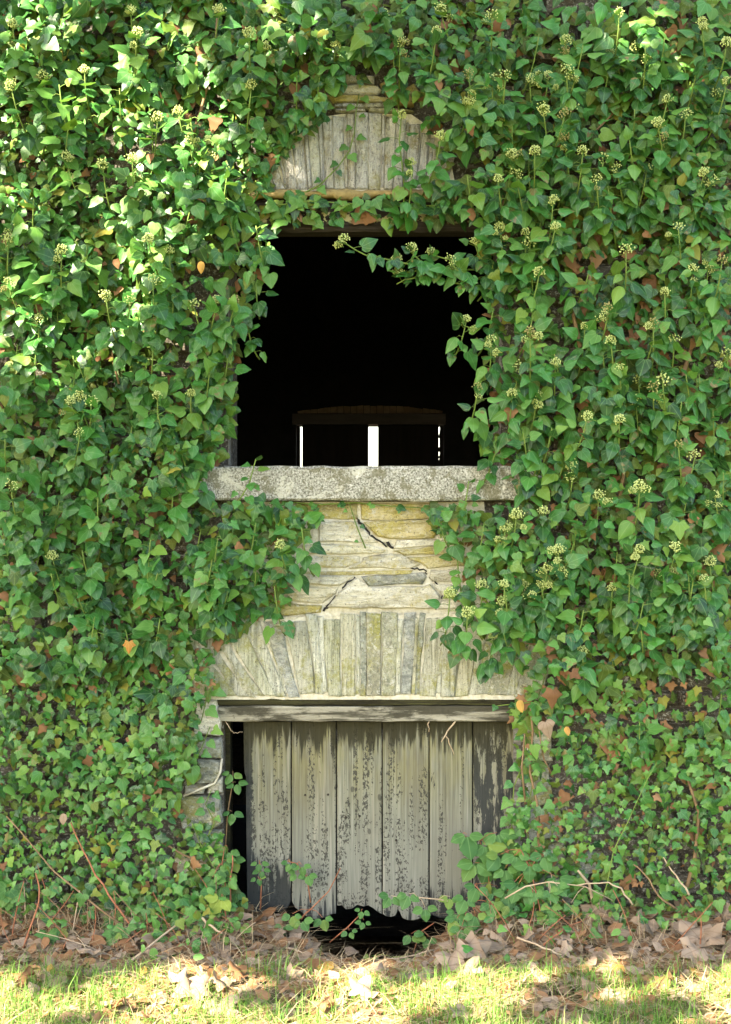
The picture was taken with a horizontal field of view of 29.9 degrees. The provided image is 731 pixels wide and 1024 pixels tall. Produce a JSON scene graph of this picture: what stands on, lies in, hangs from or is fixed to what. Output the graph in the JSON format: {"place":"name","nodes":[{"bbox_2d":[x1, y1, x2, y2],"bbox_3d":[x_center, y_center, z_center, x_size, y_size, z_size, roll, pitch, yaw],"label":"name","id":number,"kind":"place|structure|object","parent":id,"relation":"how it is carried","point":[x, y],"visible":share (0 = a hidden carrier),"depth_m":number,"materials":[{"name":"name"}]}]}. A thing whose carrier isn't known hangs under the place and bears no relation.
{"place":"outdoors","nodes":[
{"label":"outdoors","id":0,"kind":"place"},
{"bbox_2d":[0,730,730,1023],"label":"ground","id":1,"kind":"structure","parent":0,"point":[382,944],"depth_m":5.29,"materials":[{"name":"green plant"}]},
{"bbox_2d":[0,881,25,913],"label":"bramble","id":2,"kind":"object","parent":1,"relation":"on","point":[9,898],"visible":0.98,"depth_m":5.77,"materials":[{"name":"plant"}]},
{"bbox_2d":[11,882,23,935],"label":"twig","id":3,"kind":"object","parent":1,"relation":"on","point":[16,912],"visible":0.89,"depth_m":5.71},
{"bbox_2d":[14,966,34,988],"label":"fallen leaf","id":4,"kind":"object","parent":1,"relation":"on","point":[24,974],"visible":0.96,"depth_m":5.18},
{"bbox_2d":[34,929,59,943],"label":"bramble","id":5,"kind":"object","parent":1,"relation":"on","point":[52,939],"visible":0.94,"depth_m":5.63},
{"bbox_2d":[48,976,66,992],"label":"litter leaf","id":6,"kind":"object","parent":1,"relation":"on","point":[62,980],"visible":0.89,"depth_m":5.17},
{"bbox_2d":[56,1012,75,1022],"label":"litter leaf","id":7,"kind":"object","parent":1,"relation":"on","point":[65,1015],"visible":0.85,"depth_m":4.83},
{"bbox_2d":[71,822,138,936],"bbox_3d":[-1.084,1.572,5.761,0.382,0.501,0.029,0,0,21],"label":"twig","id":8,"kind":"object","parent":1,"relation":"on","point":[113,901],"visible":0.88,"depth_m":5.77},
{"bbox_2d":[115,938,131,947],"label":"litter leaf","id":9,"kind":"object","parent":1,"relation":"on","point":[123,941],"visible":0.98,"depth_m":5.62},
{"bbox_2d":[141,930,154,944],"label":"litter leaf","id":10,"kind":"object","parent":1,"relation":"on","point":[148,937],"visible":0.66,"depth_m":5.62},
{"bbox_2d":[202,845,266,919],"bbox_3d":[-0.557,1.633,5.922,0.286,0.374,0.131,0,0,0],"label":"bramble","id":11,"kind":"object","parent":1,"relation":"on","point":[222,872],"visible":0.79,"depth_m":5.92,"materials":[{"name":"plant"}]},
{"bbox_2d":[250,860,270,909],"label":"bramble","id":12,"kind":"object","parent":1,"relation":"on","point":[258,870],"visible":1,"depth_m":5.97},
{"bbox_2d":[262,907,275,916],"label":"litter leaf","id":13,"kind":"object","parent":1,"relation":"on","point":[268,912],"visible":0.96,"depth_m":5.93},
{"bbox_2d":[281,859,316,902],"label":"bramble","id":14,"kind":"object","parent":1,"relation":"on","point":[291,868],"visible":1,"depth_m":5.96,"materials":[{"name":"plant"}]},
{"bbox_2d":[275,868,340,934],"bbox_3d":[-0.230,1.681,5.870,0.318,0.256,0.101,0,0,-27],"label":"bramble","id":15,"kind":"object","parent":1,"relation":"on","point":[306,923],"visible":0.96,"depth_m":5.85,"materials":[{"name":"plant"}]},
{"bbox_2d":[329,908,370,942],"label":"bramble","id":16,"kind":"object","parent":1,"relation":"on","point":[361,914],"visible":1,"depth_m":5.85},
{"bbox_2d":[356,1009,370,1020],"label":"litter leaf","id":17,"kind":"object","parent":1,"relation":"on","point":[366,1015],"visible":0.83,"depth_m":4.89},
{"bbox_2d":[3,897,726,972],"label":"dry grass","id":18,"kind":"structure","parent":1,"relation":"on","point":[496,925],"depth_m":5.69,"materials":[{"name":"plant"}]},
{"bbox_2d":[601,762,656,900],"bbox_3d":[1.098,1.335,5.715,0.231,0.592,0.028,0,0,14],"label":"grass stalk","id":19,"kind":"object","parent":18,"relation":"on","point":[621,835],"depth_m":5.71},
{"bbox_2d":[0,0,730,935],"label":"stone barn","id":20,"kind":"structure","parent":1,"relation":"on","point":[354,346],"depth_m":6.03,"materials":[{"name":"beige stone"}]},
{"bbox_2d":[0,661,232,928],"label":"climbing ivy","id":21,"kind":"object","parent":20,"relation":"attached to","point":[47,678],"visible":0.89,"depth_m":5.91,"materials":[{"name":"green plant"}]},
{"bbox_2d":[59,813,66,824],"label":"dead leaf","id":22,"kind":"object","parent":21,"relation":"attached to","point":[63,818],"visible":1,"depth_m":5.80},
{"bbox_2d":[0,247,278,542],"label":"climbing ivy","id":23,"kind":"object","parent":20,"relation":"attached to","point":[122,334],"visible":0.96,"depth_m":5.83,"materials":[{"name":"green plant"}]},
{"bbox_2d":[0,473,326,680],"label":"climbing ivy","id":24,"kind":"object","parent":20,"relation":"attached to","point":[211,578],"visible":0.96,"depth_m":5.85,"materials":[{"name":"green plant"}]},
{"bbox_2d":[122,640,135,653],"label":"dead leaf","id":25,"kind":"object","parent":24,"relation":"attached to","point":[129,645],"visible":1,"depth_m":5.80,"materials":[{"name":"orange plant"}]},
{"bbox_2d":[0,0,356,320],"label":"climbing ivy","id":26,"kind":"object","parent":20,"relation":"attached to","point":[160,238],"visible":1,"depth_m":5.85,"materials":[{"name":"green plant"}]},
{"bbox_2d":[197,262,204,273],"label":"dead leaf","id":27,"kind":"object","parent":26,"relation":"attached to","point":[200,266],"visible":1,"depth_m":5.80,"materials":[{"name":"plant"}]},
{"bbox_2d":[208,115,222,132],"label":"dead leaf","id":28,"kind":"object","parent":26,"relation":"attached to","point":[214,122],"visible":0.95,"depth_m":5.80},
{"bbox_2d":[221,769,247,844],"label":"bramble","id":29,"kind":"object","parent":20,"relation":"attached to","point":[230,819],"visible":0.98,"depth_m":6.00,"materials":[{"name":"green plant"}]},
{"bbox_2d":[248,0,470,241],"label":"climbing ivy","id":30,"kind":"object","parent":20,"relation":"attached to","point":[357,30],"visible":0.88,"depth_m":5.87,"materials":[{"name":"green plant"}]},
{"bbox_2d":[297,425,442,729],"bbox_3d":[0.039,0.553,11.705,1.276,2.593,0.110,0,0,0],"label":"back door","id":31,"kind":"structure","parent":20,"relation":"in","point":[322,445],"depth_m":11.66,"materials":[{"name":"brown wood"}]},
{"bbox_2d":[243,721,512,919],"bbox_3d":[0.061,1.366,6.082,1.200,0.879,0.060,0,0,0],"label":"door","id":32,"kind":"structure","parent":20,"relation":"in","point":[415,763],"depth_m":6.06,"materials":[{"name":"grey wood"}]},
{"bbox_2d":[281,471,730,731],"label":"climbing ivy","id":33,"kind":"object","parent":20,"relation":"attached to","point":[643,598],"visible":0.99,"depth_m":5.83,"materials":[{"name":"green plant"}]},
{"bbox_2d":[332,233,730,529],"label":"climbing ivy","id":34,"kind":"object","parent":20,"relation":"attached to","point":[625,378],"visible":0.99,"depth_m":5.82,"materials":[{"name":"green plant"}]},
{"bbox_2d":[504,407,517,422],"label":"dead leaf","id":35,"kind":"object","parent":34,"relation":"attached to","point":[514,412],"visible":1,"depth_m":5.80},
{"bbox_2d":[361,0,730,320],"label":"climbing ivy","id":36,"kind":"object","parent":20,"relation":"attached to","point":[489,118],"visible":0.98,"depth_m":5.82,"materials":[{"name":"green plant"}]},
{"bbox_2d":[467,208,475,220],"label":"dead leaf","id":37,"kind":"object","parent":36,"relation":"hanging from","point":[471,211],"visible":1,"depth_m":5.80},
{"bbox_2d":[491,658,730,931],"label":"climbing ivy","id":38,"kind":"object","parent":20,"relation":"attached to","point":[610,677],"visible":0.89,"depth_m":5.91,"materials":[{"name":"green plant"}]},
{"bbox_2d":[516,700,523,712],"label":"dead leaf","id":39,"kind":"object","parent":38,"relation":"attached to","point":[520,705],"visible":1,"depth_m":5.80,"materials":[{"name":"plant"}]},
{"bbox_2d":[538,719,554,738],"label":"dead leaf","id":40,"kind":"object","parent":38,"relation":"hanging from","point":[546,728],"visible":1,"depth_m":5.80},
{"bbox_2d":[626,859,677,909],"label":"twig","id":41,"kind":"object","parent":38,"relation":"on","point":[663,900],"visible":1,"depth_m":5.79,"materials":[{"name":"wood"}]},
{"bbox_2d":[663,857,689,895],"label":"twig","id":42,"kind":"object","parent":38,"relation":"on","point":[681,883],"visible":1,"depth_m":5.80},
{"bbox_2d":[0,903,730,1023],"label":"leaf litter","id":43,"kind":"object","parent":1,"relation":"on","point":[282,986],"visible":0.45,"depth_m":5.35,"materials":[{"name":"plant"}]},
{"bbox_2d":[23,873,39,948],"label":"twig","id":44,"kind":"object","parent":43,"relation":"on","point":[27,935],"visible":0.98,"depth_m":5.62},
{"bbox_2d":[28,938,41,948],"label":"litter leaf","id":45,"kind":"object","parent":43,"relation":"on","point":[39,940],"visible":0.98,"depth_m":5.60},
{"bbox_2d":[36,947,51,952],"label":"litter leaf","id":46,"kind":"object","parent":43,"relation":"on","point":[44,949],"visible":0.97,"depth_m":5.57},
{"bbox_2d":[41,937,49,947],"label":"litter leaf","id":47,"kind":"object","parent":46,"relation":"on","point":[45,941],"visible":1,"depth_m":5.59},
{"bbox_2d":[6,816,119,922],"bbox_3d":[-1.277,1.504,5.772,0.528,0.421,0.011,0,0,15],"label":"twig","id":48,"kind":"object","parent":43,"relation":"on","point":[77,890],"visible":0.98,"depth_m":5.77,"materials":[{"name":"wood"}]},
{"bbox_2d":[58,949,72,962],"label":"litter leaf","id":49,"kind":"object","parent":43,"relation":"on","point":[69,953],"visible":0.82,"depth_m":5.49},
{"bbox_2d":[66,941,81,949],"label":"litter leaf","id":50,"kind":"object","parent":43,"relation":"on","point":[72,944],"visible":0.98,"depth_m":5.58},
{"bbox_2d":[74,946,100,955],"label":"fallen leaf","id":51,"kind":"object","parent":43,"relation":"on","point":[91,951],"visible":0.99,"depth_m":5.50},
{"bbox_2d":[83,958,95,967],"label":"litter leaf","id":52,"kind":"object","parent":43,"relation":"on","point":[92,960],"visible":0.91,"depth_m":5.43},
{"bbox_2d":[89,934,106,945],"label":"litter leaf","id":53,"kind":"object","parent":43,"relation":"on","point":[96,938],"visible":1,"depth_m":5.64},
{"bbox_2d":[102,923,136,945],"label":"bramble","id":54,"kind":"object","parent":43,"relation":"on","point":[109,934],"visible":0.91,"depth_m":5.66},
{"bbox_2d":[127,916,188,962],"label":"twig","id":55,"kind":"object","parent":43,"relation":"on","point":[155,941],"visible":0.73,"depth_m":5.53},
{"bbox_2d":[160,947,173,956],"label":"litter leaf","id":56,"kind":"object","parent":43,"relation":"on","point":[164,949],"visible":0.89,"depth_m":5.53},
{"bbox_2d":[169,968,187,983],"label":"fallen leaf","id":57,"kind":"object","parent":43,"relation":"on","point":[182,974],"visible":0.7,"depth_m":5.13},
{"bbox_2d":[170,974,210,1004],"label":"fallen leaf","id":58,"kind":"object","parent":43,"relation":"on","point":[198,983],"visible":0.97,"depth_m":5.00,"materials":[{"name":"plant"}]},
{"bbox_2d":[206,968,220,978],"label":"litter leaf","id":59,"kind":"object","parent":43,"relation":"on","point":[209,970],"visible":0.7,"depth_m":5.15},
{"bbox_2d":[204,893,230,922],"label":"bramble","id":60,"kind":"object","parent":43,"relation":"on","point":[216,905],"visible":0.94,"depth_m":5.76,"materials":[{"name":"green plant"}]},
{"bbox_2d":[208,970,232,991],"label":"fallen leaf","id":61,"kind":"object","parent":43,"relation":"on","point":[226,979],"visible":0.92,"depth_m":5.07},
{"bbox_2d":[219,994,239,1008],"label":"litter leaf","id":62,"kind":"object","parent":43,"relation":"on","point":[230,1000],"visible":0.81,"depth_m":4.92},
{"bbox_2d":[225,960,247,980],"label":"fallen leaf","id":63,"kind":"object","parent":43,"relation":"on","point":[235,968],"visible":0.98,"depth_m":5.20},
{"bbox_2d":[253,920,268,930],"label":"litter leaf","id":64,"kind":"object","parent":43,"relation":"on","point":[261,927],"visible":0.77,"depth_m":5.82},
{"bbox_2d":[282,963,303,981],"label":"fallen leaf","id":65,"kind":"object","parent":43,"relation":"on","point":[289,968],"visible":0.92,"depth_m":5.26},
{"bbox_2d":[304,958,325,970],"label":"litter leaf","id":66,"kind":"object","parent":43,"relation":"on","point":[314,961],"visible":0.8,"depth_m":5.44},
{"bbox_2d":[311,996,334,1012],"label":"fallen leaf","id":67,"kind":"object","parent":43,"relation":"on","point":[329,1002],"visible":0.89,"depth_m":4.92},
{"bbox_2d":[318,961,333,971],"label":"litter leaf","id":68,"kind":"object","parent":43,"relation":"on","point":[328,967],"visible":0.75,"depth_m":5.39,"materials":[{"name":"plant"}]},
{"bbox_2d":[344,946,357,955],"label":"fallen leaf","id":69,"kind":"object","parent":43,"relation":"on","point":[348,949],"visible":0.97,"depth_m":6.00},
{"bbox_2d":[349,975,378,1003],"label":"fallen leaf","id":70,"kind":"object","parent":43,"relation":"on","point":[358,985],"visible":0.98,"depth_m":5.03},
{"bbox_2d":[0,893,730,1023],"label":"straw","id":71,"kind":"object","parent":43,"relation":"on","point":[396,965],"visible":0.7,"depth_m":5.25,"materials":[{"name":"plant"}]},
{"bbox_2d":[438,940,454,952],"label":"litter leaf","id":72,"kind":"object","parent":71,"relation":"on","point":[444,944],"visible":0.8,"depth_m":5.70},
{"bbox_2d":[607,922,622,932],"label":"litter leaf","id":73,"kind":"object","parent":71,"relation":"on","point":[616,926],"visible":0.8,"depth_m":5.73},
{"bbox_2d":[378,949,433,962],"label":"twig","id":74,"kind":"object","parent":43,"relation":"on","point":[406,956],"visible":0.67,"depth_m":5.70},
{"bbox_2d":[418,969,432,980],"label":"litter leaf","id":75,"kind":"object","parent":43,"relation":"on","point":[420,974],"visible":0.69,"depth_m":5.26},
{"bbox_2d":[434,938,474,972],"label":"fallen leaf","id":76,"kind":"object","parent":43,"relation":"on","point":[453,959],"visible":0.89,"depth_m":5.37,"materials":[{"name":"plant"}]},
{"bbox_2d":[449,1004,475,1020],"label":"fallen leaf","id":77,"kind":"object","parent":43,"relation":"on","point":[463,1009],"visible":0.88,"depth_m":4.81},
{"bbox_2d":[461,930,491,959],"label":"fallen leaf","id":78,"kind":"object","parent":43,"relation":"on","point":[479,946],"visible":0.93,"depth_m":5.47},
{"bbox_2d":[451,829,518,904],"bbox_3d":[0.517,1.543,5.924,0.309,0.339,0.094,0,0,-14],"label":"bramble","id":79,"kind":"object","parent":43,"relation":"on","point":[470,848],"visible":0.88,"depth_m":5.90,"materials":[{"name":"plant"}]},
{"bbox_2d":[484,935,504,952],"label":"litter leaf","id":80,"kind":"object","parent":43,"relation":"on","point":[493,946],"visible":0.75,"depth_m":5.57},
{"bbox_2d":[475,885,515,941],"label":"twig","id":81,"kind":"object","parent":43,"relation":"on","point":[499,914],"visible":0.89,"depth_m":5.63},
{"bbox_2d":[490,931,507,945],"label":"fallen leaf","id":82,"kind":"object","parent":43,"relation":"on","point":[495,936],"visible":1,"depth_m":5.61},
{"bbox_2d":[527,951,545,961],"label":"litter leaf","id":83,"kind":"object","parent":43,"relation":"on","point":[537,955],"visible":0.97,"depth_m":5.46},
{"bbox_2d":[516,937,561,955],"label":"twig","id":84,"kind":"object","parent":43,"relation":"on","point":[527,941],"visible":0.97,"depth_m":5.52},
{"bbox_2d":[538,975,552,986],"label":"litter leaf","id":85,"kind":"object","parent":43,"relation":"on","point":[544,980],"visible":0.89,"depth_m":5.22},
{"bbox_2d":[543,954,557,965],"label":"litter leaf","id":86,"kind":"object","parent":43,"relation":"on","point":[555,957],"visible":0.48,"depth_m":5.46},
{"bbox_2d":[505,881,611,917],"bbox_3d":[0.811,1.609,5.709,0.460,0.153,0.067,0,0,-5],"label":"bramble","id":87,"kind":"object","parent":43,"relation":"on","point":[553,893],"visible":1,"depth_m":5.69,"materials":[{"name":"plant"}]},
{"bbox_2d":[551,940,572,958],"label":"fallen leaf","id":88,"kind":"object","parent":43,"relation":"on","point":[565,951],"visible":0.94,"depth_m":5.53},
{"bbox_2d":[554,935,573,947],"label":"fallen leaf","id":89,"kind":"object","parent":43,"relation":"on","point":[564,937],"visible":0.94,"depth_m":5.61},
{"bbox_2d":[543,917,589,945],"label":"twig","id":90,"kind":"object","parent":43,"relation":"on","point":[546,942],"visible":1,"depth_m":5.64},
{"bbox_2d":[581,955,596,964],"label":"litter leaf","id":91,"kind":"object","parent":43,"relation":"on","point":[593,958],"visible":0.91,"depth_m":5.43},
{"bbox_2d":[580,891,619,913],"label":"fallen leaf","id":92,"kind":"object","parent":43,"relation":"on","point":[585,907],"visible":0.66,"depth_m":5.89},
{"bbox_2d":[577,870,592,903],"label":"twig","id":93,"kind":"object","parent":92,"relation":"on","point":[586,881],"visible":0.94,"depth_m":5.88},
{"bbox_2d":[577,882,632,904],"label":"twig","id":94,"kind":"object","parent":43,"relation":"on","point":[628,898],"visible":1,"depth_m":5.70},
{"bbox_2d":[600,947,616,962],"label":"litter leaf","id":95,"kind":"object","parent":43,"relation":"on","point":[608,952],"visible":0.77,"depth_m":5.51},
{"bbox_2d":[599,910,618,923],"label":"fallen leaf","id":96,"kind":"object","parent":43,"relation":"on","point":[611,918],"visible":0.92,"depth_m":5.79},
{"bbox_2d":[617,929,629,936],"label":"litter leaf","id":97,"kind":"object","parent":43,"relation":"on","point":[626,933],"visible":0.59,"depth_m":5.69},
{"bbox_2d":[630,908,659,937],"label":"fallen leaf","id":98,"kind":"object","parent":43,"relation":"on","point":[653,925],"visible":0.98,"depth_m":5.73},
{"bbox_2d":[635,994,654,1006],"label":"litter leaf","id":99,"kind":"object","parent":43,"relation":"on","point":[651,998],"visible":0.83,"depth_m":4.96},
{"bbox_2d":[675,920,710,943],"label":"fallen leaf","id":100,"kind":"object","parent":43,"relation":"on","point":[684,926],"visible":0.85,"depth_m":5.66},
{"bbox_2d":[680,936,708,962],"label":"fallen leaf","id":101,"kind":"object","parent":43,"relation":"on","point":[692,950],"visible":0.99,"depth_m":5.45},
{"bbox_2d":[701,947,715,952],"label":"litter leaf","id":102,"kind":"object","parent":43,"relation":"on","point":[707,949],"visible":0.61,"depth_m":5.56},
{"bbox_2d":[695,922,724,946],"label":"fallen leaf","id":103,"kind":"object","parent":102,"relation":"on","point":[711,935],"visible":0.98,"depth_m":5.58,"materials":[{"name":"plant"}]},
{"bbox_2d":[721,937,730,951],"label":"litter leaf","id":104,"kind":"object","parent":43,"relation":"on","point":[727,946],"visible":0.94,"depth_m":5.57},
{"bbox_2d":[0,863,730,962],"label":"ground ivy","id":105,"kind":"object","parent":1,"relation":"on","point":[173,918],"visible":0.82,"depth_m":5.79,"materials":[{"name":"plant"}]},
{"bbox_2d":[363,949,431,962],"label":"bramble","id":106,"kind":"object","parent":1,"relation":"on","point":[402,960],"visible":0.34,"depth_m":5.85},
{"bbox_2d":[402,923,436,952],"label":"bramble","id":107,"kind":"object","parent":1,"relation":"on","point":[418,937],"visible":0.9,"depth_m":5.89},
{"bbox_2d":[379,891,464,921],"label":"bramble","id":108,"kind":"object","parent":1,"relation":"on","point":[402,900],"visible":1,"depth_m":5.78,"materials":[{"name":"plant"}]},
{"bbox_2d":[444,882,508,939],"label":"bramble","id":109,"kind":"object","parent":1,"relation":"on","point":[462,905],"visible":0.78,"depth_m":5.78,"materials":[{"name":"plant"}]},
{"bbox_2d":[485,849,573,925],"bbox_3d":[0.697,1.617,5.822,0.376,0.361,0.085,0,0,10],"label":"bramble","id":110,"kind":"object","parent":1,"relation":"on","point":[494,861],"visible":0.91,"depth_m":5.82,"materials":[{"name":"plant"}]},
{"bbox_2d":[562,899,600,945],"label":"twig","id":111,"kind":"object","parent":1,"relation":"on","point":[583,923],"visible":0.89,"depth_m":5.64,"materials":[{"name":"wood"}]},
{"bbox_2d":[654,971,675,989],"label":"fallen leaf","id":112,"kind":"object","parent":1,"relation":"on","point":[662,980],"visible":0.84,"depth_m":5.13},
{"bbox_2d":[300,427,439,466],"label":"sky","id":113,"kind":"structure","parent":0,"point":[372,431],"materials":[{"name":"white"}]},
{"label":"litter leaf","id":114,"kind":"object","parent":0,"visible":0},
{"bbox_2d":[460,956,483,976],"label":"fallen leaf","id":115,"kind":"object","parent":114,"relation":"on","point":[472,961],"visible":0.76,"depth_m":5.30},
{"bbox_2d":[462,945,473,952],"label":"fallen leaf","id":116,"kind":"object","parent":115,"relation":"on","point":[466,948],"visible":1,"depth_m":5.33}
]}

